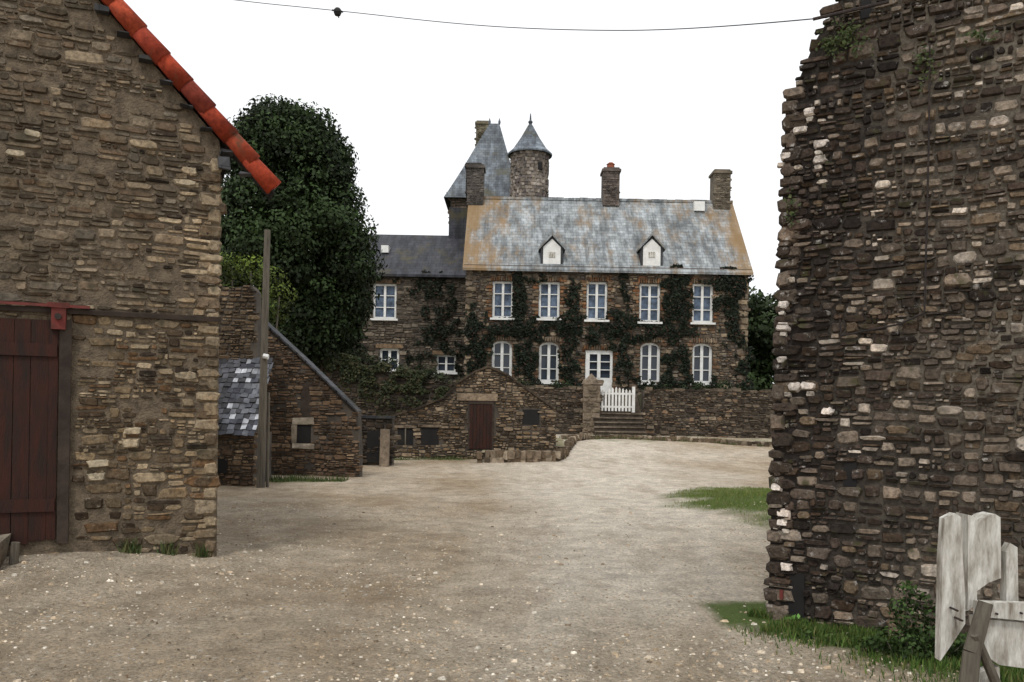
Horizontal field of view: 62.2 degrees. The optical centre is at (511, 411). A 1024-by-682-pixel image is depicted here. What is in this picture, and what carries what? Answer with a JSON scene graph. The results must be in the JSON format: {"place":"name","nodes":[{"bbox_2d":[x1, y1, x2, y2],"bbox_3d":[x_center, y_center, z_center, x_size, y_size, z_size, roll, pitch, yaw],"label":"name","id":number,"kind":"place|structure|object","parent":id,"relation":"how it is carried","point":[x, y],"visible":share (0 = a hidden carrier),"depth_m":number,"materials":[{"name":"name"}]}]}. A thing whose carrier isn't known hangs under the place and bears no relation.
{"place":"outdoors","nodes":[
{"label":"outdoors","id":0,"kind":"place"},
{"bbox_2d":[0,544,800,681],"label":"fallen leaves","id":1,"kind":"object","parent":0,"point":[264,634],"visible":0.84,"depth_m":5.86,"materials":[{"name":"brown plant"}]},
{"bbox_2d":[124,0,837,383],"label":"sky","id":2,"kind":"structure","parent":0,"point":[670,109],"materials":[{"name":"white"}]},
{"bbox_2d":[0,434,1020,681],"bbox_3d":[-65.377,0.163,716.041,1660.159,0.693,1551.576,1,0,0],"label":"ground","id":3,"kind":"structure","parent":0,"point":[584,482],"depth_m":7.50,"materials":[{"name":"beige gravel"}]},
{"bbox_2d":[0,0,280,567],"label":"stone barn","id":4,"kind":"structure","parent":3,"relation":"on","point":[122,141],"depth_m":8.13,"materials":[{"name":"brown stone"}]},
{"bbox_2d":[0,302,71,544],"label":"sliding door","id":5,"kind":"structure","parent":4,"relation":"in","point":[39,346],"depth_m":7.89,"materials":[{"name":"red paint"}]},
{"bbox_2d":[116,537,214,557],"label":"grass tufts","id":6,"kind":"object","parent":3,"relation":"on","point":[132,548],"visible":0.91,"depth_m":8.29,"materials":[{"name":"green plant"}]},
{"bbox_2d":[218,284,273,486],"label":"slated outbuilding","id":7,"kind":"structure","parent":3,"relation":"on","point":[240,313],"depth_m":18.19,"materials":[{"name":"stone"}]},
{"bbox_2d":[220,252,298,329],"bbox_3d":[-6.943,-1.314,22.002,2.992,5.795,2.083,1,0,0],"label":"tall shrub","id":8,"kind":"object","parent":3,"relation":"on","point":[229,272],"visible":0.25,"depth_m":21.93,"materials":[{"name":"green plant"}]},
{"bbox_2d":[256,229,270,487],"bbox_3d":[-4.960,-0.911,16.997,0.232,5.450,0.275,1,0,0],"label":"wooden utility pole","id":9,"kind":"object","parent":3,"relation":"on","point":[263,434],"visible":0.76,"depth_m":16.95,"materials":[{"name":"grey wood"}]},
{"bbox_2d":[220,93,387,380],"bbox_3d":[-8.496,-4.998,31.949,7.381,13.342,7.571,1,0,0],"label":"tree","id":10,"kind":"object","parent":3,"relation":"on","point":[310,215],"visible":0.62,"depth_m":30.12,"materials":[{"name":"green plant"}]},
{"bbox_2d":[266,323,362,476],"bbox_3d":[-4.715,-0.165,20.220,2.473,3.965,0.600,1,0,0],"label":"stone lean to","id":11,"kind":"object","parent":3,"relation":"on","point":[315,421],"visible":0.82,"depth_m":19.99,"materials":[{"name":"stone"}]},
{"bbox_2d":[265,456,476,481],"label":"wall foot grass","id":12,"kind":"structure","parent":3,"relation":"on","point":[295,478],"depth_m":18.57,"materials":[{"name":"green plant"}]},
{"bbox_2d":[361,415,400,466],"bbox_3d":[-4.268,0.971,24.048,2.279,1.710,1.104,1,0,0],"label":"masonry","id":13,"kind":"object","parent":3,"relation":"on","point":[379,437],"visible":0.4,"depth_m":23.94,"materials":[{"name":"stone"}]},
{"bbox_2d":[304,354,455,415],"bbox_3d":[-4.515,-0.342,31.233,8.270,4.326,0.734,1,0,0],"label":"masonry","id":14,"kind":"object","parent":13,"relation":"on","point":[365,406],"visible":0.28,"depth_m":30.98,"materials":[{"name":"plant"}]},
{"bbox_2d":[303,345,459,411],"bbox_3d":[-4.992,-0.837,30.846,7.316,3.646,0.291,1,0,0],"label":"creeper","id":15,"kind":"object","parent":14,"relation":"attached to","point":[350,362],"visible":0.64,"depth_m":30.80,"materials":[{"name":"green plant"}]},
{"bbox_2d":[331,348,467,382],"bbox_3d":[-4.879,-1.762,31.501,7.560,2.113,0.881,1,0,0],"label":"hedge","id":16,"kind":"object","parent":14,"relation":"on","point":[370,361],"visible":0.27,"depth_m":31.40,"materials":[{"name":"green plant"}]},
{"bbox_2d":[354,234,465,383],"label":"wing","id":17,"kind":"structure","parent":3,"relation":"on","point":[397,322],"depth_m":44.50,"materials":[{"name":"brown stone"}]},
{"bbox_2d":[351,270,462,379],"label":"wing ivy","id":18,"kind":"object","parent":17,"relation":"attached to","point":[451,328],"visible":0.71,"depth_m":44.37,"materials":[{"name":"green plant"}]},
{"bbox_2d":[390,365,557,458],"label":"stone outhouse","id":19,"kind":"structure","parent":3,"relation":"on","point":[488,407],"depth_m":26.98,"materials":[{"name":"brown stone"}]},
{"bbox_2d":[398,401,539,449],"bbox_3d":[-1.380,0.419,26.973,4.496,1.558,0.046,1,0,0],"label":"door and openings","id":20,"kind":"structure","parent":19,"relation":"in","point":[480,413],"depth_m":26.97,"materials":[{"name":"brown wood"}]},
{"bbox_2d":[444,118,511,235],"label":"square tower","id":21,"kind":"structure","parent":3,"relation":"on","point":[490,152],"depth_m":50.65,"materials":[{"name":"stone"}]},
{"bbox_2d":[474,120,488,146],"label":"chimney tower","id":22,"kind":"structure","parent":21,"relation":"on","point":[481,126],"depth_m":53.06,"materials":[{"name":"stone"}]},
{"bbox_2d":[477,433,589,462],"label":"stone platform","id":23,"kind":"structure","parent":3,"relation":"on","point":[562,451],"depth_m":26.41,"materials":[{"name":"stone"}]},
{"bbox_2d":[593,394,646,435],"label":"garden steps","id":24,"kind":"structure","parent":3,"relation":"on","point":[620,422],"depth_m":38.01,"materials":[{"name":"stone"}]},
{"bbox_2d":[600,387,634,412],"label":"white picket gate","id":25,"kind":"structure","parent":24,"relation":"on","point":[619,394],"depth_m":38.55,"materials":[{"name":"paint"}]},
{"bbox_2d":[637,395,640,408],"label":"terrace","id":26,"kind":"structure","parent":3,"relation":"on","point":[639,398],"depth_m":39.66,"materials":[{"name":"stone"}]},
{"bbox_2d":[450,378,751,394],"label":"terrace shrubs","id":27,"kind":"object","parent":26,"relation":"on","point":[704,386],"visible":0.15,"depth_m":40.04,"materials":[{"name":"green plant"}]},
{"bbox_2d":[464,270,747,393],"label":"walls","id":28,"kind":"structure","parent":26,"relation":"on","point":[617,339],"depth_m":42.00,"materials":[{"name":"brown stone"}]},
{"bbox_2d":[507,113,551,196],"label":"round turret","id":29,"kind":"object","parent":28,"relation":"on","point":[529,154],"visible":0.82,"depth_m":48.15,"materials":[{"name":"stone"}]},
{"bbox_2d":[585,350,612,391],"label":"front door","id":30,"kind":"structure","parent":28,"relation":"attached to","point":[598,364],"depth_m":42.07,"materials":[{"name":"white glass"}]},
{"bbox_2d":[490,281,715,385],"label":"windows","id":31,"kind":"structure","parent":28,"relation":"attached to","point":[596,301],"depth_m":42.23,"materials":[{"name":"white paint"}]},
{"bbox_2d":[463,196,752,274],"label":"slate roof","id":32,"kind":"structure","parent":28,"relation":"on","point":[596,234],"depth_m":43.77,"materials":[{"name":"grey stone"}]},
{"bbox_2d":[449,207,467,237],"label":"link roof","id":33,"kind":"structure","parent":32,"relation":"attached to","point":[457,221],"depth_m":48.20,"materials":[{"name":"stone"}]},
{"bbox_2d":[465,162,481,197],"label":"chimney gable","id":34,"kind":"structure","parent":32,"relation":"on","point":[466,163],"depth_m":47.02,"materials":[{"name":"stone"}]},
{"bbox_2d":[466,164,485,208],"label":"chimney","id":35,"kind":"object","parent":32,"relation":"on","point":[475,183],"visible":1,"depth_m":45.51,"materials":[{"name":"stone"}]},
{"bbox_2d":[538,228,665,265],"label":"dormers","id":36,"kind":"object","parent":32,"relation":"attached to","point":[651,249],"visible":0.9,"depth_m":41.99,"materials":[{"name":"paint"}]},
{"bbox_2d":[600,162,620,205],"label":"chimney","id":37,"kind":"object","parent":32,"relation":"on","point":[610,181],"visible":0.99,"depth_m":45.51,"materials":[{"name":"stone"}]},
{"bbox_2d":[693,201,704,210],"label":"rooflight","id":38,"kind":"object","parent":32,"relation":"attached to","point":[698,205],"visible":1,"depth_m":45.20,"materials":[{"name":"white paint"}]},
{"bbox_2d":[708,169,732,209],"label":"chimney","id":39,"kind":"object","parent":32,"relation":"on","point":[720,186],"visible":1,"depth_m":45.51,"materials":[{"name":"stone"}]},
{"bbox_2d":[464,264,751,394],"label":"stonework","id":40,"kind":"object","parent":28,"relation":"attached to","point":[472,278],"visible":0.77,"depth_m":41.95,"materials":[{"name":"stone"}]},
{"bbox_2d":[460,263,755,390],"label":"ivy","id":41,"kind":"object","parent":40,"relation":"attached to","point":[472,329],"visible":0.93,"depth_m":41.85,"materials":[{"name":"green plant"}]},
{"bbox_2d":[499,266,746,343],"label":"ivy dense","id":42,"kind":"object","parent":40,"relation":"attached to","point":[532,321],"visible":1,"depth_m":41.82,"materials":[{"name":"green plant"}]},
{"bbox_2d":[524,373,774,437],"bbox_3d":[8.607,0.247,38.635,30.780,3.806,0.930,1,0,0],"label":"wall masonry","id":43,"kind":"object","parent":3,"relation":"on","point":[726,413],"depth_m":38.47,"materials":[{"name":"stone"}]},
{"bbox_2d":[561,434,771,446],"bbox_3d":[7.211,1.217,34.286,10.371,0.426,2.241,1,0,15],"label":"bank edging","id":44,"kind":"object","parent":3,"relation":"on","point":[713,440],"visible":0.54,"depth_m":34.47,"materials":[{"name":"stone"}]},
{"bbox_2d":[747,285,777,390],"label":"background trees","id":45,"kind":"object","parent":3,"relation":"on","point":[762,314],"visible":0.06,"depth_m":56.74,"materials":[{"name":"green plant"}]},
{"bbox_2d":[786,614,813,625],"bbox_3d":[2.180,1.597,6.439,0.241,0.127,0.151,1,0,37],"label":"dock plant","id":46,"kind":"object","parent":3,"relation":"on","point":[794,617],"visible":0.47,"depth_m":6.44,"materials":[{"name":"green plant"}]},
{"bbox_2d":[795,628,887,651],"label":"weeds","id":47,"kind":"object","parent":3,"relation":"on","point":[811,636],"visible":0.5,"depth_m":5.93,"materials":[{"name":"green plant"}]},
{"bbox_2d":[768,0,1023,639],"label":"stone wall","id":48,"kind":"structure","parent":3,"relation":"on","point":[987,116],"depth_m":6.11,"materials":[{"name":"brown stone"}]},
{"bbox_2d":[779,0,870,617],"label":"openings","id":49,"kind":"object","parent":48,"relation":"attached to","point":[796,606],"visible":0.93,"depth_m":6.48,"materials":[{"name":"black paint"}]},
{"bbox_2d":[813,0,930,336],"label":"conduit and bracket","id":50,"kind":"object","parent":48,"relation":"attached to","point":[853,10],"visible":1,"depth_m":6.00,"materials":[{"name":"metal"}]},
{"bbox_2d":[237,0,812,30],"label":"overhead cable","id":51,"kind":"object","parent":50,"relation":"attached to","point":[551,29],"visible":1,"depth_m":8.91,"materials":[{"name":"black rubber"}]},
{"bbox_2d":[332,7,342,17],"bbox_3d":[-2.219,-5.069,10.800,0.128,0.133,0.100,1,0,35],"label":"cable insulator","id":52,"kind":"object","parent":51,"relation":"attached to","point":[337,13],"visible":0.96,"depth_m":10.77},
{"bbox_2d":[763,0,1023,641],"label":"stonework","id":53,"kind":"object","parent":48,"relation":"attached to","point":[787,383],"visible":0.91,"depth_m":6.16,"materials":[{"name":"stone"}]},
{"bbox_2d":[783,16,998,227],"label":"wall weeds","id":54,"kind":"object","parent":53,"relation":"attached to","point":[846,38],"depth_m":6.27,"materials":[{"name":"green plant"}]},
{"bbox_2d":[858,579,967,663],"bbox_3d":[2.712,1.413,5.657,0.715,0.566,0.422,1,0,0],"label":"nettle clump","id":55,"kind":"object","parent":3,"relation":"on","point":[910,633],"visible":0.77,"depth_m":5.67,"materials":[{"name":"green plant"}]},
{"bbox_2d":[935,511,1023,681],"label":"broken white gate post","id":56,"kind":"object","parent":3,"relation":"on","point":[973,556],"visible":1,"depth_m":3.70,"materials":[{"name":"paint"}]},
{"bbox_2d":[560,434,771,446],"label":"bank grass","id":57,"kind":"structure","parent":0,"point":[660,440],"depth_m":34.87,"materials":[{"name":"green plant"}]},
{"bbox_2d":[664,486,771,524],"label":"grass","id":58,"kind":"structure","parent":0,"point":[757,492],"depth_m":15.11,"materials":[{"name":"green plant"}]},
{"bbox_2d":[730,606,1023,681],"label":"verge grass","id":59,"kind":"structure","parent":0,"point":[819,630],"depth_m":5.88,"materials":[{"name":"green plant"}]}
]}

